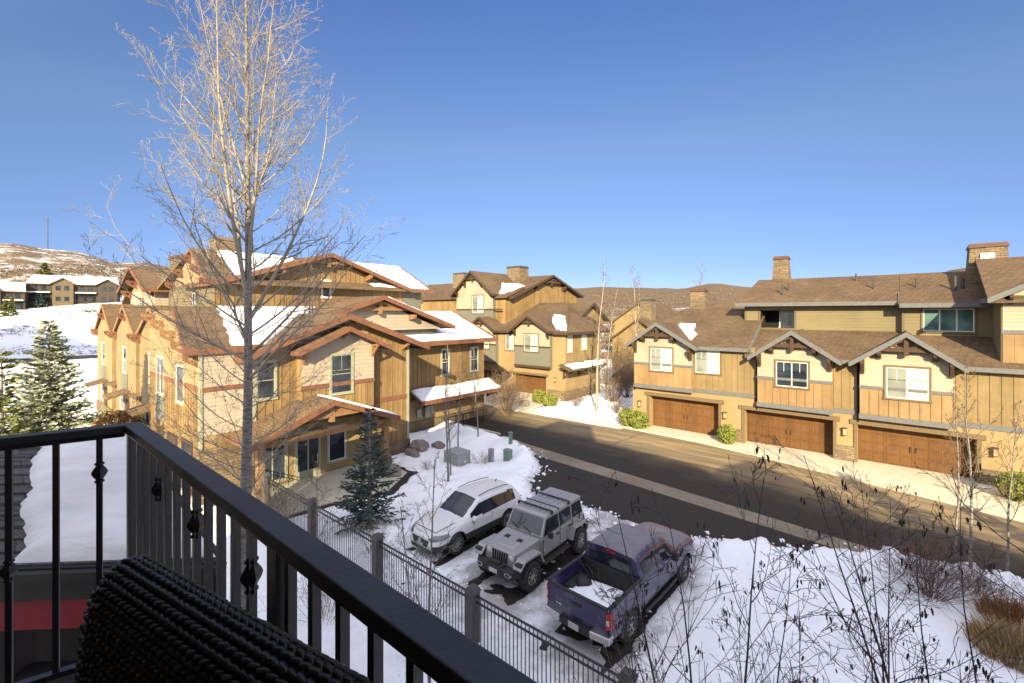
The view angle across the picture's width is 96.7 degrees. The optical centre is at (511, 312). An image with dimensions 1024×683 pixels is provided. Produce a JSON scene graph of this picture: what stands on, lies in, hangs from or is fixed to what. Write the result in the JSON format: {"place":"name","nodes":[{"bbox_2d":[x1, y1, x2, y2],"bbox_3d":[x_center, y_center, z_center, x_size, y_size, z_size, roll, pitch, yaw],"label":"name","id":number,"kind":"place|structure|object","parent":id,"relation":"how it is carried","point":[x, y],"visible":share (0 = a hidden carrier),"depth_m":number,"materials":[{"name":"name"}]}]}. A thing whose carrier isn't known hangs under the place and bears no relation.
{"place":"outdoors","nodes":[
{"label":"outdoors","id":0,"kind":"place"},
{"bbox_2d":[271,459,406,516],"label":"patio","id":1,"kind":"structure","parent":0,"point":[332,479],"depth_m":22.97,"materials":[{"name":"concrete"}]},
{"bbox_2d":[383,463,400,477],"bbox_3d":[-6.490,8.558,24.647,0.817,0.681,1.041,0,0,-27],"label":"boulder","id":2,"kind":"object","parent":1,"relation":"on","point":[398,472],"visible":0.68,"depth_m":24.36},
{"bbox_2d":[0,243,965,518],"bbox_3d":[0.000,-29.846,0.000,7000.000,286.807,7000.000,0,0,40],"label":"terrain","id":3,"kind":"structure","parent":0,"point":[24,255],"depth_m":168.54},
{"bbox_2d":[0,296,19,316],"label":"evergreen","id":4,"kind":"object","parent":3,"relation":"on","point":[10,308],"visible":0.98,"depth_m":139.53,"materials":[{"name":"green plant"}]},
{"bbox_2d":[0,282,27,310],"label":"hillside house","id":5,"kind":"structure","parent":3,"relation":"on","point":[17,292],"depth_m":159.45,"materials":[{"name":"brown"}]},
{"bbox_2d":[31,293,47,307],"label":"evergreen","id":6,"kind":"object","parent":3,"relation":"on","point":[39,300],"visible":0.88,"depth_m":164.66,"materials":[{"name":"green plant"}]},
{"bbox_2d":[36,262,52,274],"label":"pine tree","id":7,"kind":"object","parent":3,"relation":"on","point":[45,269],"visible":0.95,"depth_m":280.32,"materials":[{"name":"green plant"}]},
{"bbox_2d":[4,355,97,362],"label":"lane","id":8,"kind":"structure","parent":3,"relation":"on","point":[75,357],"depth_m":89.15,"materials":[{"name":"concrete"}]},
{"bbox_2d":[25,275,119,307],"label":"hillside house","id":9,"kind":"structure","parent":3,"relation":"on","point":[54,290],"depth_m":171.11,"materials":[{"name":"brown wood"}]},
{"bbox_2d":[0,435,226,682],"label":"entry pavilion","id":10,"kind":"structure","parent":3,"relation":"on","point":[32,557],"depth_m":5.70,"materials":[{"name":"grey"}]},
{"bbox_2d":[84,236,502,504],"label":"lodge building","id":11,"kind":"structure","parent":3,"relation":"on","point":[396,357],"depth_m":27.86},
{"bbox_2d":[102,341,105,365],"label":"window","id":12,"kind":"structure","parent":11,"relation":"in","point":[103,342],"depth_m":39.82,"materials":[{"name":"white glass"}]},
{"bbox_2d":[122,345,126,374],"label":"window","id":13,"kind":"structure","parent":11,"relation":"in","point":[124,348],"depth_m":34.53,"materials":[{"name":"white glass"}]},
{"bbox_2d":[155,354,164,396],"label":"window","id":14,"kind":"structure","parent":11,"relation":"in","point":[162,358],"depth_m":24.77,"materials":[{"name":"white glass"}]},
{"bbox_2d":[167,431,177,480],"bbox_3d":[-17.436,7.450,23.358,1.600,2.500,0.080,0,0,40],"label":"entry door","id":15,"kind":"structure","parent":11,"relation":"in","point":[175,439],"depth_m":23.16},
{"bbox_2d":[175,362,184,405],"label":"window","id":16,"kind":"structure","parent":11,"relation":"in","point":[180,373],"depth_m":22.42,"materials":[{"name":"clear glass"}]},
{"bbox_2d":[181,437,192,495],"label":"window","id":17,"kind":"structure","parent":11,"relation":"in","point":[183,439],"depth_m":21.68,"materials":[{"name":"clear glass"}]},
{"bbox_2d":[254,359,277,401],"bbox_3d":[-12.226,3.340,22.635,0.085,2.020,1.110,0,0,40],"label":"window","id":18,"kind":"structure","parent":11,"relation":"in","point":[271,379],"depth_m":22.70,"materials":[{"name":"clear glass"}]},
{"bbox_2d":[265,433,288,483],"bbox_3d":[-11.995,7.365,22.800,0.085,2.370,1.560,0,0,40],"label":"window","id":19,"kind":"structure","parent":11,"relation":"in","point":[274,470],"depth_m":22.99,"materials":[{"name":"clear glass"}]},
{"bbox_2d":[294,428,320,480],"bbox_3d":[-10.832,7.495,24.174,0.085,2.490,1.400,0,0,40],"label":"entry door","id":20,"kind":"structure","parent":11,"relation":"in","point":[303,463],"depth_m":24.13,"materials":[{"name":"beige glass"}]},
{"bbox_2d":[320,279,331,298],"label":"window","id":21,"kind":"structure","parent":11,"relation":"in","point":[324,290],"depth_m":34.44,"materials":[{"name":"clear glass"}]},
{"bbox_2d":[326,422,347,464],"bbox_3d":[-9.766,7.240,25.433,0.085,2.120,1.260,0,0,40],"label":"window","id":22,"kind":"structure","parent":11,"relation":"in","point":[336,444],"depth_m":25.41,"materials":[{"name":"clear glass"}]},
{"bbox_2d":[329,352,353,395],"bbox_3d":[-9.393,3.340,25.131,0.085,2.320,1.480,0,0,40],"label":"window","id":23,"kind":"structure","parent":11,"relation":"in","point":[344,375],"depth_m":25.12,"materials":[{"name":"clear glass"}]},
{"bbox_2d":[440,348,449,376],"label":"window","id":24,"kind":"structure","parent":11,"relation":"in","point":[443,353],"depth_m":36.17,"materials":[{"name":"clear glass"}]},
{"bbox_2d":[470,346,478,371],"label":"window","id":25,"kind":"structure","parent":11,"relation":"in","point":[476,348],"depth_m":38.81,"materials":[{"name":"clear glass"}]},
{"bbox_2d":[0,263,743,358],"bbox_3d":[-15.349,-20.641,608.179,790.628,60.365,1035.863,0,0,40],"label":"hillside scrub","id":26,"kind":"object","parent":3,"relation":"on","point":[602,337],"visible":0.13,"depth_m":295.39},
{"bbox_2d":[421,272,466,310],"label":"apartment building","id":27,"kind":"structure","parent":3,"relation":"on","point":[458,278],"depth_m":91.65,"materials":[{"name":"paint"}]},
{"bbox_2d":[421,266,609,401],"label":"apartment building","id":28,"kind":"structure","parent":3,"relation":"on","point":[539,328],"depth_m":51.58,"materials":[{"name":"paint"}]},
{"bbox_2d":[471,295,483,313],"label":"window","id":29,"kind":"structure","parent":28,"relation":"in","point":[477,301],"depth_m":55.25,"materials":[{"name":"grey glass"}]},
{"bbox_2d":[484,370,501,384],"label":"garage door","id":30,"kind":"structure","parent":28,"relation":"in","point":[485,371],"depth_m":53.21,"materials":[{"name":"brown wood"}]},
{"bbox_2d":[505,333,514,350],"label":"window","id":31,"kind":"structure","parent":28,"relation":"in","point":[509,338],"depth_m":50.74,"materials":[{"name":"grey glass"}]},
{"bbox_2d":[516,373,545,392],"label":"garage door","id":32,"kind":"structure","parent":28,"relation":"in","point":[536,382],"depth_m":49.54,"materials":[{"name":"brown wood"}]},
{"bbox_2d":[523,333,538,352],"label":"window","id":33,"kind":"structure","parent":28,"relation":"in","point":[530,339],"depth_m":48.13,"materials":[{"name":"grey glass"}]},
{"bbox_2d":[567,335,572,353],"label":"window","id":34,"kind":"structure","parent":28,"relation":"in","point":[569,337],"depth_m":46.50,"materials":[{"name":"white glass"}]},
{"bbox_2d":[581,334,586,350],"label":"window","id":35,"kind":"structure","parent":28,"relation":"in","point":[583,336],"depth_m":48.57,"materials":[{"name":"white glass"}]},
{"bbox_2d":[606,299,669,384],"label":"townhouse","id":36,"kind":"structure","parent":3,"relation":"on","point":[624,334],"depth_m":57.56,"materials":[{"name":"beige"}]},
{"bbox_2d":[610,303,677,334],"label":"townhouse","id":37,"kind":"structure","parent":3,"relation":"on","point":[623,320],"depth_m":91.17,"materials":[{"name":"beige"}]},
{"bbox_2d":[708,302,744,308],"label":"townhouse","id":38,"kind":"structure","parent":3,"relation":"on","point":[730,305],"depth_m":115.90,"materials":[{"name":"brown"}]},
{"bbox_2d":[625,241,1023,487],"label":"townhouse row","id":39,"kind":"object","parent":3,"relation":"on","point":[855,368],"visible":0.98,"depth_m":27.62,"materials":[{"name":"paint"}]},
{"bbox_2d":[648,346,673,372],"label":"window","id":40,"kind":"structure","parent":39,"relation":"in","point":[664,355],"depth_m":33.69,"materials":[{"name":"grey glass"}]},
{"bbox_2d":[653,396,717,435],"bbox_3d":[12.849,7.495,33.670,4.960,2.390,0.120,0,0,40],"label":"garage door","id":41,"kind":"structure","parent":39,"relation":"in","point":[681,414],"depth_m":33.64,"materials":[{"name":"brown wood"}]},
{"bbox_2d":[694,350,721,375],"bbox_3d":[13.713,3.405,31.966,1.900,1.850,0.085,0,0,40],"label":"window","id":42,"kind":"structure","parent":39,"relation":"in","point":[706,362],"depth_m":31.95,"materials":[{"name":"grey glass"}]},
{"bbox_2d":[779,311,793,327],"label":"window","id":43,"kind":"structure","parent":39,"relation":"in","point":[786,318],"depth_m":33.50,"materials":[{"name":"grey glass"}]},
{"bbox_2d":[748,410,832,454],"bbox_3d":[17.867,7.575,29.422,4.810,2.230,0.120,0,0,40],"label":"garage door","id":44,"kind":"structure","parent":39,"relation":"in","point":[791,431],"depth_m":29.27,"materials":[{"name":"brown wood"}]},
{"bbox_2d":[774,359,810,389],"bbox_3d":[17.396,3.810,28.324,1.970,1.780,0.085,0,0,40],"label":"window","id":45,"kind":"structure","parent":39,"relation":"in","point":[796,369],"depth_m":28.30,"materials":[{"name":"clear glass"}]},
{"bbox_2d":[883,365,931,403],"bbox_3d":[21.533,3.840,24.822,2.030,1.920,0.085,0,0,40],"label":"window","id":46,"kind":"structure","parent":39,"relation":"in","point":[895,376],"depth_m":24.79,"materials":[{"name":"grey glass"}]},
{"bbox_2d":[859,425,973,477],"bbox_3d":[22.473,7.605,25.522,4.840,2.170,0.120,0,0,40],"label":"garage door","id":47,"kind":"structure","parent":39,"relation":"in","point":[903,448],"depth_m":25.55,"materials":[{"name":"brown wood"}]},
{"bbox_2d":[920,307,977,333],"bbox_3d":[25.332,0.405,26.453,2.420,1.550,0.085,0,0,40],"label":"window","id":48,"kind":"structure","parent":39,"relation":"in","point":[956,320],"depth_m":26.42,"materials":[{"name":"green glass"}]},
{"bbox_3d":[6.893,0.100,-12.519,42.300,17.800,15.000,0,0,40],"label":"apartment building","id":49,"kind":"object","parent":3,"relation":"on","visible":0},
{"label":"balcony floor","id":50,"kind":"structure","parent":49,"relation":"attached to","visible":0},
{"bbox_2d":[74,554,371,682],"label":"wicker chair","id":51,"kind":"object","parent":50,"relation":"on","point":[148,618],"visible":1,"depth_m":0.98,"materials":[{"name":"black wicker"}]},
{"bbox_2d":[0,422,536,682],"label":"balcony railing","id":52,"kind":"object","parent":50,"relation":"on","point":[428,643],"visible":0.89,"depth_m":1.36,"materials":[{"name":"metal"}]},
{"bbox_2d":[0,0,1023,288],"label":"sky","id":53,"kind":"structure","parent":0,"point":[559,138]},
{"bbox_2d":[8,383,1023,682],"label":"snow ground","id":54,"kind":"structure","parent":0,"point":[524,653],"depth_m":13.54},
{"bbox_2d":[0,348,52,435],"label":"pine tree","id":55,"kind":"object","parent":54,"relation":"on","point":[5,398],"visible":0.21,"depth_m":18.11,"materials":[{"name":"green plant"}]},
{"bbox_2d":[4,319,105,434],"bbox_3d":[-24.909,4.650,24.489,5.503,8.700,5.095,0,0,-14],"label":"spruce tree","id":56,"kind":"object","parent":54,"relation":"on","point":[59,410],"visible":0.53,"depth_m":24.50,"materials":[{"name":"green plant"}]},
{"bbox_2d":[91,409,146,434],"bbox_3d":[-25.462,7.562,29.470,3.225,2.600,3.199,0,0,40],"label":"dry bush","id":57,"kind":"object","parent":54,"relation":"on","point":[121,415],"visible":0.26,"depth_m":29.09,"materials":[{"name":"orange plant"}]},
{"bbox_2d":[60,0,407,609],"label":"aspen tree","id":58,"kind":"object","parent":54,"relation":"on","point":[246,331],"visible":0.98,"depth_m":10.32,"materials":[{"name":"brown plant"}]},
{"bbox_2d":[252,426,297,512],"bbox_3d":[-8.158,6.401,15.681,1.600,5.201,2.007,0,0,-34],"label":"bare sapling","id":59,"kind":"object","parent":54,"relation":"on","point":[278,494],"visible":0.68,"depth_m":15.68,"materials":[{"name":"brown plant"}]},
{"bbox_2d":[255,473,313,522],"bbox_3d":[-8.998,7.525,17.423,2.262,2.660,3.105,0,0,40],"label":"bare bush","id":60,"kind":"object","parent":54,"relation":"on","point":[287,503],"visible":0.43,"depth_m":17.60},
{"bbox_2d":[257,537,359,623],"bbox_3d":[-5.403,7.725,12.783,2.935,2.260,2.241,0,0,-11],"label":"bare bush","id":61,"kind":"object","parent":54,"relation":"on","point":[326,602],"visible":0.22,"depth_m":12.76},
{"bbox_2d":[300,449,341,544],"bbox_3d":[-5.984,6.639,14.071,1.261,4.722,1.675,0,0,-8],"label":"bare sapling","id":62,"kind":"object","parent":54,"relation":"on","point":[316,522],"visible":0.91,"depth_m":14.21,"materials":[{"name":"brown plant"}]},
{"bbox_2d":[333,408,406,536],"bbox_3d":[-5.849,6.450,18.641,3.057,5.100,2.983,0,0,40],"label":"spruce tree","id":63,"kind":"object","parent":54,"relation":"on","point":[363,491],"visible":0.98,"depth_m":18.77,"materials":[{"name":"green plant"}]},
{"bbox_2d":[349,515,392,554],"bbox_3d":[-5.119,8.133,16.589,2.331,1.444,1.645,0,0,40],"label":"bare bush","id":64,"kind":"object","parent":54,"relation":"on","point":[384,532],"visible":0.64,"depth_m":16.66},
{"bbox_2d":[381,499,438,612],"bbox_3d":[-2.546,6.824,11.379,1.573,4.356,1.581,0,0,-4],"label":"bare sapling","id":65,"kind":"object","parent":54,"relation":"on","point":[406,569],"visible":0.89,"depth_m":11.35,"materials":[{"name":"brown plant"}]},
{"bbox_2d":[405,448,419,457],"bbox_3d":[-6.061,8.627,27.669,1.092,0.739,0.820,0,0,40],"label":"boulder","id":66,"kind":"object","parent":54,"relation":"on","point":[413,453],"visible":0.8,"depth_m":27.48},
{"bbox_2d":[409,439,428,451],"bbox_3d":[-5.818,8.492,28.979,1.254,1.011,1.140,0,0,23],"label":"boulder","id":67,"kind":"object","parent":54,"relation":"on","point":[421,445],"visible":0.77,"depth_m":28.61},
{"bbox_2d":[395,450,467,682],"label":"bare sapling","id":68,"kind":"object","parent":54,"relation":"on","point":[429,596],"visible":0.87,"depth_m":9.57,"materials":[{"name":"brown plant"}]},
{"bbox_2d":[251,470,638,682],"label":"iron fence","id":69,"kind":"object","parent":54,"relation":"on","point":[473,599],"visible":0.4,"depth_m":12.13,"materials":[{"name":"black metal"}]},
{"bbox_2d":[434,345,462,481],"bbox_3d":[-3.375,5.306,23.451,1.880,7.393,1.348,0,0,40],"label":"aspen sapling","id":70,"kind":"object","parent":54,"relation":"on","point":[446,421],"visible":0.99,"depth_m":23.43,"materials":[{"name":"brown plant"}]},
{"bbox_2d":[440,369,459,474],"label":"aspen sapling","id":71,"kind":"object","parent":54,"relation":"on","point":[448,410],"visible":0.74,"depth_m":24.41,"materials":[{"name":"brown plant"}]},
{"bbox_2d":[446,355,467,446],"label":"aspen sapling","id":72,"kind":"object","parent":54,"relation":"on","point":[459,411],"visible":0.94,"depth_m":28.56,"materials":[{"name":"brown plant"}]},
{"bbox_2d":[444,446,471,466],"bbox_3d":[-3.198,8.440,26.555,1.360,0.920,1.160,0,0,40],"label":"utility cabinet","id":73,"kind":"object","parent":54,"relation":"on","point":[460,456],"visible":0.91,"depth_m":26.18,"materials":[{"name":"metal"}]},
{"bbox_2d":[464,348,483,436],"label":"aspen sapling","id":74,"kind":"object","parent":54,"relation":"on","point":[477,385],"visible":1,"depth_m":31.66,"materials":[{"name":"brown plant"}]},
{"bbox_2d":[477,364,536,415],"bbox_3d":[-0.448,6.597,39.109,6.457,4.535,6.627,0,0,40],"label":"bare bush","id":75,"kind":"object","parent":54,"relation":"on","point":[506,399],"visible":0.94,"depth_m":38.97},
{"bbox_2d":[503,448,511,460],"bbox_3d":[-0.242,8.390,26.410,0.580,1.020,0.520,0,0,40],"label":"utility cabinet","id":76,"kind":"object","parent":54,"relation":"on","point":[507,454],"visible":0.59,"depth_m":26.28,"materials":[{"name":"metal"}]},
{"bbox_2d":[542,394,558,406],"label":"green bush","id":77,"kind":"object","parent":54,"relation":"on","point":[549,399],"visible":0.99,"depth_m":42.42,"materials":[{"name":"green plant"}]},
{"bbox_2d":[563,385,590,405],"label":"bare bush","id":78,"kind":"object","parent":54,"relation":"on","point":[577,397],"visible":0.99,"depth_m":42.83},
{"bbox_2d":[589,258,611,410],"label":"aspen tree","id":79,"kind":"object","parent":54,"relation":"on","point":[598,354],"visible":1,"depth_m":41.05,"materials":[{"name":"white plant"}]},
{"bbox_2d":[582,352,633,401],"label":"bare bush","id":80,"kind":"object","parent":54,"relation":"on","point":[623,378],"visible":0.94,"depth_m":44.40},
{"bbox_2d":[600,283,619,400],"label":"aspen tree","id":81,"kind":"object","parent":54,"relation":"on","point":[612,324],"visible":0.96,"depth_m":45.57,"materials":[{"name":"white plant"}]},
{"bbox_2d":[605,397,627,413],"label":"bare bush","id":82,"kind":"object","parent":54,"relation":"on","point":[617,405],"visible":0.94,"depth_m":39.65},
{"bbox_2d":[601,334,633,382],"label":"bare bush","id":83,"kind":"object","parent":54,"relation":"on","point":[629,357],"visible":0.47,"depth_m":54.05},
{"bbox_2d":[607,370,633,397],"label":"bare bush","id":84,"kind":"object","parent":54,"relation":"on","point":[628,389],"visible":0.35,"depth_m":47.35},
{"bbox_2d":[618,408,637,425],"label":"green bush","id":85,"kind":"object","parent":54,"relation":"on","point":[623,413],"visible":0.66,"depth_m":35.00,"materials":[{"name":"green plant"}]},
{"bbox_2d":[627,263,643,337],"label":"aspen tree","id":86,"kind":"object","parent":54,"relation":"on","point":[635,315],"visible":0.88,"depth_m":39.35,"materials":[{"name":"brown plant"}]},
{"bbox_2d":[568,636,736,682],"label":"bare bush","id":87,"kind":"object","parent":54,"relation":"on","point":[636,679],"visible":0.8,"depth_m":8.46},
{"bbox_2d":[568,445,868,682],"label":"alder shrub","id":88,"kind":"object","parent":54,"relation":"on","point":[631,648],"visible":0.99,"depth_m":5.46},
{"bbox_2d":[705,555,938,682],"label":"alder shrub","id":89,"kind":"object","parent":54,"relation":"on","point":[724,612],"visible":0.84,"depth_m":5.77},
{"bbox_2d":[757,435,1023,682],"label":"alder shrub","id":90,"kind":"object","parent":54,"relation":"on","point":[902,524],"visible":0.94,"depth_m":5.45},
{"bbox_2d":[816,460,964,682],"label":"alder shrub","id":91,"kind":"object","parent":54,"relation":"on","point":[883,649],"visible":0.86,"depth_m":7.01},
{"bbox_2d":[856,528,1014,619],"bbox_3d":[12.810,7.772,14.072,3.427,2.170,3.266,0,0,26],"label":"brown shrub","id":92,"kind":"object","parent":54,"relation":"on","point":[929,568],"visible":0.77,"depth_m":13.85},
{"bbox_2d":[882,463,1023,682],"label":"alder shrub","id":93,"kind":"object","parent":54,"relation":"on","point":[979,525],"visible":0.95,"depth_m":5.61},
{"bbox_2d":[931,386,978,559],"bbox_3d":[15.868,5.804,16.342,1.558,6.395,1.101,0,0,-36],"label":"aspen sapling","id":94,"kind":"object","parent":54,"relation":"on","point":[958,493],"visible":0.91,"depth_m":16.29,"materials":[{"name":"brown plant"}]},
{"bbox_2d":[942,361,1004,566],"bbox_3d":[15.108,5.280,14.959,1.466,7.446,1.579,0,0,40],"label":"aspen sapling","id":95,"kind":"object","parent":54,"relation":"on","point":[969,468],"visible":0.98,"depth_m":14.94,"materials":[{"name":"brown plant"}]},
{"bbox_2d":[938,555,1022,603],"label":"brown shrub","id":96,"kind":"object","parent":54,"relation":"on","point":[977,577],"visible":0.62,"depth_m":13.93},
{"bbox_2d":[986,400,1023,570],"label":"aspen sapling","id":97,"kind":"object","parent":54,"relation":"on","point":[1008,517],"visible":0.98,"depth_m":14.84,"materials":[{"name":"brown plant"}]},
{"bbox_2d":[484,391,560,411],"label":"driveway","id":98,"kind":"structure","parent":0,"point":[533,404],"depth_m":44.00,"materials":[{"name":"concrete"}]},
{"bbox_2d":[531,389,547,402],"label":"green bush","id":99,"kind":"object","parent":98,"relation":"on","point":[537,396],"visible":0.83,"depth_m":44.01,"materials":[{"name":"green plant"}]},
{"bbox_2d":[291,405,1023,680],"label":"road","id":100,"kind":"structure","parent":0,"point":[780,503],"depth_m":21.73,"materials":[{"name":"asphalt"}]},
{"bbox_2d":[410,477,520,554],"bbox_3d":[-1.754,7.918,18.125,2.127,1.803,4.700,0,0,42],"label":"parked car","id":101,"kind":"object","parent":100,"relation":"on","point":[472,510],"visible":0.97,"depth_m":17.46,"materials":[{"name":"white metal"}]},
{"bbox_2d":[447,409,483,425],"bbox_3d":[-3.529,8.290,35.450,0.040,1.020,3.950,0,0,40],"label":"metal railing","id":102,"kind":"object","parent":100,"relation":"on","point":[468,419],"visible":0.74,"depth_m":35.59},
{"bbox_2d":[474,487,589,592],"bbox_3d":[0.832,7.789,16.119,2.078,1.990,4.560,0,0,39],"label":"parked car","id":103,"kind":"object","parent":100,"relation":"on","point":[543,527],"visible":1,"depth_m":15.46,"materials":[{"name":"silver metal"}]},
{"bbox_2d":[522,410,631,427],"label":"kerb","id":104,"kind":"structure","parent":100,"relation":"on","point":[575,418],"depth_m":37.52,"materials":[{"name":"concrete"}]},
{"bbox_2d":[545,522,694,646],"bbox_3d":[3.615,7.825,14.084,2.478,2.030,6.030,0,0,42],"label":"pickup truck","id":105,"kind":"object","parent":100,"relation":"on","point":[575,596],"visible":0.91,"depth_m":13.04,"materials":[{"name":"purple paint"}]},
{"bbox_2d":[502,436,875,551],"bbox_3d":[11.489,8.795,17.724,2.130,0.001,38.309,0,0,-40],"label":"gutter strip","id":106,"kind":"object","parent":100,"relation":"on","point":[750,516],"visible":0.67,"depth_m":21.48,"materials":[{"name":"concrete"}]},
{"bbox_2d":[366,448,1020,677],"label":"snow chunks","id":107,"kind":"object","parent":100,"relation":"on","point":[632,524],"visible":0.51,"depth_m":17.42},
{"bbox_2d":[489,419,1019,551],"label":"road seams","id":108,"kind":"object","parent":100,"relation":"on","point":[933,524],"visible":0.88,"depth_m":21.72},
{"bbox_2d":[625,425,1023,521],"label":"driveway","id":109,"kind":"structure","parent":0,"point":[920,482],"depth_m":24.83,"materials":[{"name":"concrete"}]},
{"bbox_2d":[628,409,650,428],"bbox_3d":[9.574,8.079,34.424,1.703,1.558,1.751,0,0,40],"label":"green bush","id":110,"kind":"object","parent":109,"relation":"on","point":[636,423],"visible":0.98,"depth_m":34.06,"materials":[{"name":"green plant"}]},
{"bbox_2d":[716,423,737,443],"bbox_3d":[14.347,8.101,30.337,1.274,1.510,1.183,0,0,9],"label":"green bush","id":111,"kind":"object","parent":109,"relation":"on","point":[727,433],"visible":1,"depth_m":30.07,"materials":[{"name":"green plant"}]},
{"bbox_2d":[994,470,1023,501],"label":"green bush","id":112,"kind":"object","parent":109,"relation":"on","point":[997,482],"visible":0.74,"depth_m":21.13,"materials":[{"name":"green plant"}]},
{"bbox_2d":[955,609,1023,673],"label":"ornamental grass","id":113,"kind":"object","parent":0,"point":[1013,641],"depth_m":11.77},
{"bbox_2d":[966,587,1023,628],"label":"ornamental grass","id":114,"kind":"object","parent":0,"point":[1016,613],"depth_m":13.00,"materials":[{"name":"orange plant"}]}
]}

